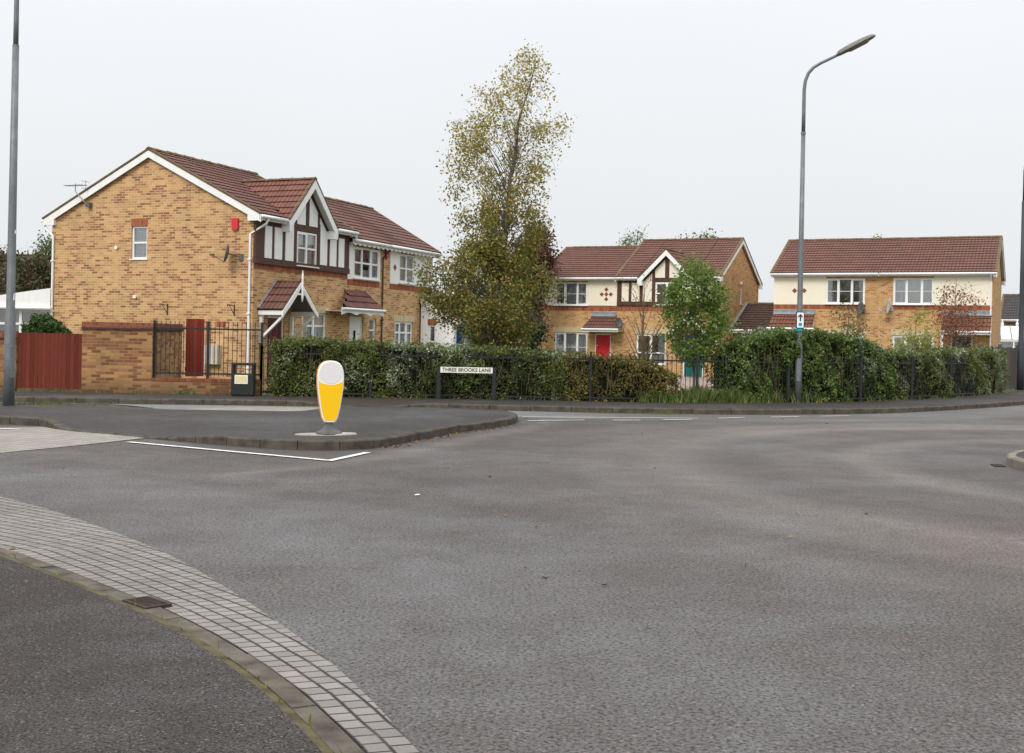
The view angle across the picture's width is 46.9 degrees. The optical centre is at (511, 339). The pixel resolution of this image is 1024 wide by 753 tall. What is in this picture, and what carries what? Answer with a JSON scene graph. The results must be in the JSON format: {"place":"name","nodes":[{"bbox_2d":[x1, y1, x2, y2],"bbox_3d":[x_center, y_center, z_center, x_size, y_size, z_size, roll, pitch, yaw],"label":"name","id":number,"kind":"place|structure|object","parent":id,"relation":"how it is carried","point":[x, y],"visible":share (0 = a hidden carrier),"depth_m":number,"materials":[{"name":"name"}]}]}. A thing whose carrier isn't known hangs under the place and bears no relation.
{"place":"outdoors","nodes":[
{"label":"outdoors","id":0,"kind":"place"},
{"bbox_2d":[0,253,44,294],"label":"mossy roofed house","id":1,"kind":"structure","parent":0,"point":[27,256],"depth_m":65.30,"materials":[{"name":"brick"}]},
{"bbox_2d":[0,553,333,752],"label":"pavement","id":2,"kind":"structure","parent":0,"point":[78,674],"depth_m":5.26,"materials":[{"name":"grey asphalt"}]},
{"bbox_2d":[0,402,1023,752],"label":"road","id":3,"kind":"structure","parent":0,"point":[724,614],"depth_m":8.47,"materials":[{"name":"grey asphalt"}]},
{"bbox_2d":[0,427,141,452],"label":"block paving","id":4,"kind":"structure","parent":3,"relation":"on","point":[12,439],"depth_m":17.52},
{"bbox_2d":[0,548,364,752],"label":"kerb","id":5,"kind":"structure","parent":3,"relation":"on","point":[328,730],"depth_m":5.59,"materials":[{"name":"concrete"}]},
{"bbox_2d":[0,497,419,752],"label":"block paving","id":6,"kind":"structure","parent":3,"relation":"on","point":[117,561],"depth_m":7.14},
{"bbox_2d":[122,596,171,608],"bbox_3d":[-2.131,1.538,6.900,0.272,0.021,0.168,1,0,44],"label":"gully grate","id":7,"kind":"object","parent":6,"relation":"on","point":[146,602],"visible":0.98,"depth_m":6.88,"materials":[{"name":"metal"}]},
{"bbox_2d":[185,407,318,410],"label":"block paving","id":8,"kind":"structure","parent":3,"relation":"on","point":[266,408],"depth_m":25.41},
{"bbox_2d":[0,403,511,439],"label":"traffic island","id":9,"kind":"structure","parent":3,"relation":"on","point":[368,422],"depth_m":20.48,"materials":[{"name":"asphalt"}]},
{"bbox_2d":[3,0,18,405],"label":"street lamp","id":10,"kind":"object","parent":9,"relation":"on","point":[9,363],"visible":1,"depth_m":23.03,"materials":[{"name":"metal"}]},
{"bbox_2d":[0,403,517,449],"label":"kerb","id":11,"kind":"structure","parent":9,"relation":"on","point":[350,444],"depth_m":17.56,"materials":[{"name":"concrete"}]},
{"bbox_2d":[295,361,356,435],"bbox_3d":[-2.785,0.875,17.744,0.940,1.130,0.520,1,0,-19],"label":"traffic bollard","id":12,"kind":"object","parent":9,"relation":"on","point":[330,380],"visible":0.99,"depth_m":17.69,"materials":[{"name":"yellow plastic"},{"name":"white plastic"},{"name":"rubber"}]},
{"bbox_2d":[0,416,798,460],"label":"road marking","id":13,"kind":"object","parent":3,"relation":"on","point":[339,457],"visible":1,"depth_m":16.14,"materials":[{"name":"paint"}]},
{"bbox_2d":[1,401,904,752],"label":"kerbside weeds","id":14,"kind":"object","parent":3,"relation":"on","point":[289,405],"visible":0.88,"depth_m":23.51,"materials":[{"name":"green plant"}]},
{"bbox_2d":[10,394,1003,626],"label":"leaf litter","id":15,"kind":"object","parent":3,"relation":"on","point":[456,433],"visible":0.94,"depth_m":19.85,"materials":[{"name":"brown plant"}]},
{"bbox_2d":[990,464,1005,466],"bbox_3d":[6.687,1.724,16.250,0.144,0.012,0.280,1,0,10],"label":"gully grate","id":16,"kind":"object","parent":3,"relation":"on","point":[998,465],"visible":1,"depth_m":16.19,"materials":[{"name":"metal"}]},
{"bbox_2d":[1007,450,1023,469],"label":"kerb","id":17,"kind":"structure","parent":3,"relation":"on","point":[1014,460],"depth_m":16.16,"materials":[{"name":"concrete"}]},
{"bbox_2d":[0,390,1023,408],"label":"pavement","id":18,"kind":"structure","parent":0,"point":[987,398],"depth_m":28.30,"materials":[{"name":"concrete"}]},
{"bbox_2d":[231,362,255,395],"bbox_3d":[-6.480,0.951,28.518,0.530,0.800,0.454,1,0,-5],"label":"litter bin","id":19,"kind":"object","parent":18,"relation":"on","point":[243,384],"visible":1,"depth_m":28.30,"materials":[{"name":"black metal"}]},
{"bbox_2d":[436,367,495,399],"bbox_3d":[-1.121,1.068,28.968,1.460,0.800,0.084,1,0,-4],"label":"street name sign","id":20,"kind":"object","parent":18,"relation":"on","point":[463,370],"visible":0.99,"depth_m":28.93,"materials":[{"name":"white metal"}]},
{"bbox_2d":[0,0,1023,304],"label":"sky","id":21,"kind":"structure","parent":0,"point":[688,113],"materials":[{"name":"white"}]},
{"bbox_2d":[39,346,993,411],"bbox_3d":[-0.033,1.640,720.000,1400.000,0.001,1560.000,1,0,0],"label":"ground","id":22,"kind":"structure","parent":0,"point":[530,406],"depth_m":34.95,"materials":[{"name":"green plant"}]},
{"bbox_2d":[0,243,47,294],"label":"garden tree","id":23,"kind":"object","parent":22,"relation":"on","point":[3,258],"visible":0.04,"depth_m":49.81,"materials":[{"name":"green plant"}]},
{"bbox_2d":[0,288,50,332],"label":"conservatory","id":24,"kind":"object","parent":22,"relation":"on","point":[28,303],"visible":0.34,"depth_m":37.39,"materials":[{"name":"white plastic"}]},
{"bbox_2d":[0,248,51,294],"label":"garden tree","id":25,"kind":"object","parent":22,"relation":"on","point":[36,269],"visible":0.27,"depth_m":47.60,"materials":[{"name":"green plant"}]},
{"bbox_2d":[27,230,51,287],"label":"garden tree","id":26,"kind":"object","parent":22,"relation":"on","point":[46,247],"visible":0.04,"depth_m":55.71,"materials":[{"name":"green plant"}]},
{"bbox_2d":[41,146,359,389],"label":"brick house","id":27,"kind":"structure","parent":22,"relation":"on","point":[145,235],"depth_m":36.26,"materials":[{"name":"brown brick"}]},
{"bbox_2d":[64,181,91,206],"bbox_3d":[-13.627,-4.569,36.972,0.920,0.812,0.400,1,0,22],"label":"tv aerial","id":28,"kind":"object","parent":27,"relation":"attached to","point":[88,204],"visible":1,"depth_m":36.88,"materials":[{"name":"silver metal"}]},
{"bbox_2d":[129,226,147,259],"bbox_3d":[-11.436,-2.977,36.349,0.670,1.045,0.184,1,0,22],"label":"window","id":29,"kind":"structure","parent":27,"relation":"in","point":[139,245],"depth_m":36.42,"materials":[{"name":"white plastic"}]},
{"bbox_2d":[204,345,220,363],"bbox_3d":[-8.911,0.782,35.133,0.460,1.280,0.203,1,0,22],"label":"meter box","id":30,"kind":"object","parent":27,"relation":"attached to","point":[217,357],"visible":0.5,"depth_m":35.03,"materials":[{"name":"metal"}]},
{"bbox_2d":[211,243,242,262],"bbox_3d":[-8.345,-2.549,34.733,0.932,0.575,0.439,1,0,-41],"label":"satellite dish","id":31,"kind":"object","parent":27,"relation":"attached to","point":[227,253],"visible":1,"depth_m":34.62,"materials":[{"name":"grey metal"}]},
{"bbox_2d":[231,218,238,230],"bbox_3d":[-8.186,-3.419,34.944,0.220,0.370,0.073,1,0,22],"label":"alarm box","id":32,"kind":"object","parent":27,"relation":"attached to","point":[234,224],"visible":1,"depth_m":34.91,"materials":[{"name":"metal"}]},
{"bbox_2d":[266,316,282,383],"bbox_3d":[-7.269,0.305,35.950,0.080,2.060,0.920,1,0,22],"label":"door","id":33,"kind":"structure","parent":27,"relation":"in","point":[277,332],"depth_m":35.92,"materials":[{"name":"white plastic"}]},
{"bbox_2d":[296,231,318,268],"bbox_3d":[-6.489,-2.843,37.321,0.184,1.095,1.280,1,0,22],"label":"window","id":34,"kind":"structure","parent":27,"relation":"in","point":[304,240],"depth_m":37.31,"materials":[{"name":"white plastic"}]},
{"bbox_2d":[302,313,324,344],"bbox_3d":[-6.434,-0.174,38.005,0.106,1.390,1.450,1,0,22],"label":"window","id":35,"kind":"structure","parent":27,"relation":"in","point":[315,328],"depth_m":38.26,"materials":[{"name":"white plastic"}]},
{"bbox_2d":[325,202,391,347],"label":"brick house","id":36,"kind":"structure","parent":22,"relation":"on","point":[362,307],"depth_m":41.09,"materials":[{"name":"brown brick"}]},
{"bbox_2d":[349,316,361,347],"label":"door","id":37,"kind":"structure","parent":36,"relation":"in","point":[355,326],"depth_m":40.72,"materials":[{"name":"white plastic"}]},
{"bbox_2d":[350,240,380,281],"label":"window","id":38,"kind":"structure","parent":36,"relation":"in","point":[372,274],"depth_m":41.35,"materials":[{"name":"white plastic"}]},
{"bbox_2d":[369,319,374,340],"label":"window","id":39,"kind":"structure","parent":36,"relation":"in","point":[372,321],"depth_m":41.88,"materials":[{"name":"white plastic"}]},
{"bbox_2d":[324,196,442,348],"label":"brick house","id":40,"kind":"structure","parent":22,"relation":"on","point":[400,320],"depth_m":44.03,"materials":[{"name":"brown brick"}]},
{"bbox_2d":[385,249,389,257],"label":"alarm box","id":41,"kind":"object","parent":40,"relation":"attached to","point":[387,255],"visible":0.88,"depth_m":42.43,"materials":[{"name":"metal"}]},
{"bbox_2d":[394,322,411,346],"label":"window","id":42,"kind":"structure","parent":40,"relation":"in","point":[401,328],"depth_m":44.11,"materials":[{"name":"white plastic"}]},
{"bbox_2d":[398,253,415,284],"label":"window","id":43,"kind":"structure","parent":40,"relation":"in","point":[405,277],"depth_m":44.01,"materials":[{"name":"white plastic"}]},
{"bbox_2d":[420,294,474,347],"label":"house annex","id":44,"kind":"object","parent":22,"relation":"on","point":[437,335],"visible":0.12,"depth_m":44.94,"materials":[{"name":"white paint"}]},
{"bbox_2d":[429,325,434,344],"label":"window","id":45,"kind":"structure","parent":44,"relation":"in","point":[431,331],"depth_m":45.00,"materials":[{"name":"white plastic"}]},
{"bbox_2d":[456,325,464,345],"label":"door","id":46,"kind":"structure","parent":44,"relation":"in","point":[457,335],"depth_m":45.15,"materials":[{"name":"blue plastic"}]},
{"bbox_2d":[447,278,485,337],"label":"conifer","id":47,"kind":"object","parent":22,"relation":"on","point":[470,292],"visible":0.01,"depth_m":46.61,"materials":[{"name":"green plant"}]},
{"bbox_2d":[467,261,554,353],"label":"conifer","id":48,"kind":"object","parent":22,"relation":"on","point":[539,334],"visible":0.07,"depth_m":45.72,"materials":[{"name":"green plant"}]},
{"bbox_2d":[0,396,1023,414],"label":"kerb","id":49,"kind":"structure","parent":22,"relation":"on","point":[27,399],"depth_m":26.70,"materials":[{"name":"concrete"}]},
{"bbox_2d":[508,224,564,346],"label":"purple tree","id":50,"kind":"object","parent":22,"relation":"on","point":[549,258],"visible":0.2,"depth_m":57.63,"materials":[{"name":"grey plant"}]},
{"bbox_2d":[538,245,638,372],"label":"brick house","id":51,"kind":"structure","parent":22,"relation":"on","point":[585,317],"depth_m":59.51,"materials":[{"name":"brown brick"}]},
{"bbox_2d":[554,282,587,305],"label":"window","id":52,"kind":"structure","parent":51,"relation":"in","point":[578,296],"depth_m":59.61,"materials":[{"name":"white plastic"}]},
{"bbox_2d":[555,332,587,360],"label":"window","id":53,"kind":"structure","parent":51,"relation":"in","point":[579,340],"depth_m":59.67,"materials":[{"name":"white plastic"}]},
{"bbox_2d":[595,334,610,361],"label":"door","id":54,"kind":"structure","parent":51,"relation":"in","point":[603,341],"depth_m":58.89,"materials":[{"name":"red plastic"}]},
{"bbox_2d":[616,225,648,245],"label":"distant tree","id":55,"kind":"object","parent":22,"relation":"on","point":[630,239],"visible":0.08,"depth_m":78.01,"materials":[{"name":"green plant"}]},
{"bbox_2d":[615,237,762,377],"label":"brick house","id":56,"kind":"structure","parent":22,"relation":"on","point":[730,257],"depth_m":58.24,"materials":[{"name":"brown brick"}]},
{"bbox_2d":[615,317,623,327],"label":"satellite dish","id":57,"kind":"object","parent":56,"relation":"attached to","point":[618,320],"visible":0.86,"depth_m":58.05,"materials":[{"name":"grey metal"}]},
{"bbox_2d":[636,334,665,364],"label":"window","id":58,"kind":"structure","parent":56,"relation":"in","point":[662,356],"depth_m":57.81,"materials":[{"name":"white plastic"}]},
{"bbox_2d":[655,282,674,304],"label":"window","id":59,"kind":"structure","parent":56,"relation":"in","point":[658,284],"depth_m":57.58,"materials":[{"name":"white plastic"}]},
{"bbox_2d":[683,334,702,376],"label":"door","id":60,"kind":"structure","parent":56,"relation":"in","point":[688,373],"depth_m":56.98,"materials":[{"name":"teal plastic"}]},
{"bbox_2d":[739,284,742,304],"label":"window","id":61,"kind":"structure","parent":56,"relation":"in","point":[740,284],"depth_m":60.27,"materials":[{"name":"white plastic"}]},
{"bbox_2d":[666,377,713,392],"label":"driveway","id":62,"kind":"structure","parent":22,"relation":"on","point":[689,381],"depth_m":48.41,"materials":[{"name":"grey concrete"}]},
{"bbox_2d":[675,228,718,238],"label":"distant tree","id":63,"kind":"object","parent":22,"relation":"on","point":[704,235],"visible":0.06,"depth_m":76.13,"materials":[{"name":"green plant"}]},
{"bbox_2d":[729,302,773,340],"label":"link garage","id":64,"kind":"structure","parent":22,"relation":"on","point":[755,314],"depth_m":59.17,"materials":[{"name":"brown tile"}]},
{"bbox_2d":[766,238,890,344],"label":"brick house","id":65,"kind":"structure","parent":22,"relation":"on","point":[835,270],"depth_m":55.40,"materials":[{"name":"brown tile"}]},
{"bbox_2d":[826,278,865,304],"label":"window","id":66,"kind":"structure","parent":65,"relation":"in","point":[836,289],"depth_m":55.10,"materials":[{"name":"white plastic"}]},
{"bbox_2d":[853,302,864,314],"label":"satellite dish","id":67,"kind":"object","parent":65,"relation":"attached to","point":[860,306],"visible":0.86,"depth_m":54.12,"materials":[{"name":"grey metal"}]},
{"bbox_2d":[878,235,1005,348],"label":"brick house","id":68,"kind":"structure","parent":22,"relation":"on","point":[914,272],"depth_m":53.54,"materials":[{"name":"brown brick"}]},
{"bbox_2d":[878,298,892,314],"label":"satellite dish","id":69,"kind":"object","parent":68,"relation":"attached to","point":[888,307],"visible":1,"depth_m":53.63,"materials":[{"name":"white metal"}]},
{"bbox_2d":[892,278,933,304],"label":"window","id":70,"kind":"structure","parent":68,"relation":"in","point":[906,291],"depth_m":53.46,"materials":[{"name":"white plastic"}]},
{"bbox_2d":[892,335,933,348],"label":"window","id":71,"kind":"structure","parent":68,"relation":"in","point":[899,336],"depth_m":53.72,"materials":[{"name":"white plastic"}]},
{"bbox_2d":[951,335,972,347],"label":"door","id":72,"kind":"structure","parent":68,"relation":"in","point":[966,342],"depth_m":52.57,"materials":[{"name":"plastic"}]},
{"bbox_2d":[1001,294,1018,325],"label":"grey roofed house","id":73,"kind":"structure","parent":22,"relation":"on","point":[1010,309],"depth_m":76.97,"materials":[{"name":"tile"}]},
{"bbox_2d":[15,389,1020,402],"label":"garden strip","id":74,"kind":"object","parent":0,"point":[1004,391],"visible":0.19,"depth_m":37.02,"materials":[{"name":"green plant"}]},
{"bbox_2d":[0,332,18,390],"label":"garden wall","id":75,"kind":"structure","parent":74,"relation":"on","point":[2,357],"depth_m":28.91,"materials":[{"name":"brick"}]},
{"bbox_2d":[20,312,72,333],"bbox_3d":[-12.329,0.056,31.197,1.291,1.596,1.209,1,0,-34],"label":"laurel bush","id":76,"kind":"object","parent":74,"relation":"on","point":[43,323],"visible":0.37,"depth_m":30.96,"materials":[{"name":"green plant"}]},
{"bbox_2d":[81,322,153,393],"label":"garden wall","id":77,"kind":"structure","parent":74,"relation":"on","point":[117,357],"depth_m":28.92,"materials":[{"name":"brick"}]},
{"bbox_2d":[17,333,81,391],"bbox_3d":[-11.333,0.569,29.002,1.600,1.470,0.100,1,0,2],"label":"fence","id":78,"kind":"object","parent":77,"relation":"attached to","point":[49,362],"depth_m":28.97,"materials":[{"name":"red wood"}]},
{"bbox_2d":[155,323,182,377],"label":"garden wall","id":79,"kind":"structure","parent":74,"relation":"on","point":[169,351],"depth_m":30.37,"materials":[{"name":"brick"}]},
{"bbox_2d":[185,319,204,375],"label":"garden gate","id":80,"kind":"structure","parent":79,"relation":"attached to","point":[200,359],"depth_m":31.84,"materials":[{"name":"red wood"}]},
{"bbox_2d":[151,377,260,395],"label":"wall","id":81,"kind":"structure","parent":74,"relation":"on","point":[202,386],"depth_m":28.93,"materials":[{"name":"brick"}]},
{"bbox_2d":[153,320,263,381],"bbox_3d":[-7.472,0.286,29.040,2.690,1.490,0.060,1,0,0],"label":"metal railing","id":82,"kind":"object","parent":81,"relation":"on","point":[208,329],"visible":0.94,"depth_m":29.03,"materials":[{"name":"black metal"}]},
{"bbox_2d":[260,317,576,400],"bbox_3d":[-2.274,0.497,29.535,7.838,2.031,1.359,1,0,-4],"label":"clipped hedge","id":83,"kind":"object","parent":74,"relation":"on","point":[381,374],"visible":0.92,"depth_m":29.22,"materials":[{"name":"green plant"}]},
{"bbox_2d":[405,39,576,354],"bbox_3d":[-0.461,-3.188,31.393,3.902,9.459,3.775,1,0,42],"label":"birch tree","id":84,"kind":"object","parent":74,"relation":"on","point":[487,257],"visible":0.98,"depth_m":31.13,"materials":[{"name":"green plant"}]},
{"bbox_2d":[18,388,977,402],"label":"grass tufts","id":85,"kind":"object","parent":74,"relation":"on","point":[177,392],"visible":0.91,"depth_m":28.97,"materials":[{"name":"green plant"}]},
{"bbox_2d":[260,345,978,402],"bbox_3d":[5.154,1.019,31.856,23.112,1.368,3.803,1,0,-23],"label":"metal railing","id":86,"kind":"object","parent":74,"relation":"on","point":[860,363],"visible":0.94,"depth_m":29.58,"materials":[{"name":"black metal"}]},
{"bbox_2d":[555,335,686,401],"bbox_3d":[2.721,0.740,29.718,3.369,1.744,1.042,1,0,-4],"label":"rusty hedge","id":87,"kind":"object","parent":74,"relation":"on","point":[643,370],"visible":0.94,"depth_m":29.52,"materials":[{"name":"green plant"}]},
{"bbox_2d":[616,270,672,358],"bbox_3d":[3.693,-0.151,31.420,2.099,3.653,1.223,1,0,-12],"label":"bare shrub","id":88,"kind":"object","parent":74,"relation":"on","point":[641,338],"visible":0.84,"depth_m":31.19,"materials":[{"name":"brown plant"}]},
{"bbox_2d":[649,250,744,387],"bbox_3d":[4.777,-0.333,30.617,2.383,3.959,2.074,1,0,-22],"label":"young ash tree","id":89,"kind":"object","parent":74,"relation":"on","point":[711,304],"visible":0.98,"depth_m":30.31,"materials":[{"name":"green plant"}]},
{"bbox_2d":[636,384,823,403],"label":"rough grass","id":90,"kind":"structure","parent":74,"relation":"on","point":[706,395],"depth_m":29.66,"materials":[{"name":"green plant"}]},
{"bbox_2d":[703,322,899,402],"bbox_3d":[8.006,0.498,31.992,6.632,2.452,2.011,1,0,-33],"label":"tall hedge","id":91,"kind":"object","parent":74,"relation":"on","point":[820,344],"visible":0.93,"depth_m":31.13,"materials":[{"name":"green plant"}]},
{"bbox_2d":[794,34,875,402],"bbox_3d":[8.361,-3.120,30.606,1.853,9.533,0.340,1,0,12],"label":"street lamp","id":92,"kind":"object","parent":74,"relation":"on","point":[856,44],"visible":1,"depth_m":30.72,"materials":[{"name":"metal"}]},
{"bbox_2d":[795,312,804,330],"bbox_3d":[7.466,-0.478,30.763,0.225,0.505,0.207,1,0,-10],"label":"route sign","id":93,"kind":"object","parent":92,"relation":"attached to","point":[800,319],"visible":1,"depth_m":30.66,"materials":[{"name":"white metal"}]},
{"bbox_2d":[828,293,873,352],"bbox_3d":[9.412,0.217,32.892,1.474,3.044,1.319,1,0,0],"label":"sapling","id":94,"kind":"object","parent":74,"relation":"on","point":[859,330],"visible":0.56,"depth_m":32.80,"materials":[{"name":"green plant"}]},
{"bbox_2d":[888,306,945,361],"bbox_3d":[12.152,0.374,35.665,1.787,2.840,1.715,1,0,22],"label":"yellowing tree","id":95,"kind":"object","parent":74,"relation":"on","point":[924,342],"visible":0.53,"depth_m":35.56,"materials":[{"name":"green plant"}]},
{"bbox_2d":[881,333,1010,399],"bbox_3d":[13.853,0.813,37.488,1.606,2.053,11.310,1,0,39],"label":"clipped hedge","id":96,"kind":"object","parent":74,"relation":"on","point":[989,360],"visible":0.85,"depth_m":36.08,"materials":[{"name":"green plant"}]},
{"bbox_2d":[925,278,990,349],"bbox_3d":[14.377,-0.082,38.448,2.164,3.841,2.127,1,0,0],"label":"rowan tree","id":97,"kind":"object","parent":74,"relation":"on","point":[950,324],"visible":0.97,"depth_m":38.34,"materials":[{"name":"red plant"}]},
{"bbox_2d":[979,344,1017,389],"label":"wooden fence","id":98,"kind":"object","parent":74,"relation":"on","point":[1011,355],"visible":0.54,"depth_m":44.07,"materials":[{"name":"grey wood"}]},
{"bbox_2d":[1000,320,1018,347],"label":"conservatory","id":99,"kind":"object","parent":74,"relation":"on","point":[1009,336],"visible":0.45,"depth_m":68.24,"materials":[{"name":"white plastic"}]},
{"bbox_2d":[1017,170,1023,389],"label":"street lamp","id":100,"kind":"object","parent":74,"relation":"on","point":[1020,368],"visible":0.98,"depth_m":43.92,"materials":[{"name":"metal"}]},
{"bbox_2d":[1016,452,1023,457],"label":"pavement","id":101,"kind":"structure","parent":0,"point":[1021,454],"depth_m":16.72,"materials":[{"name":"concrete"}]}
]}

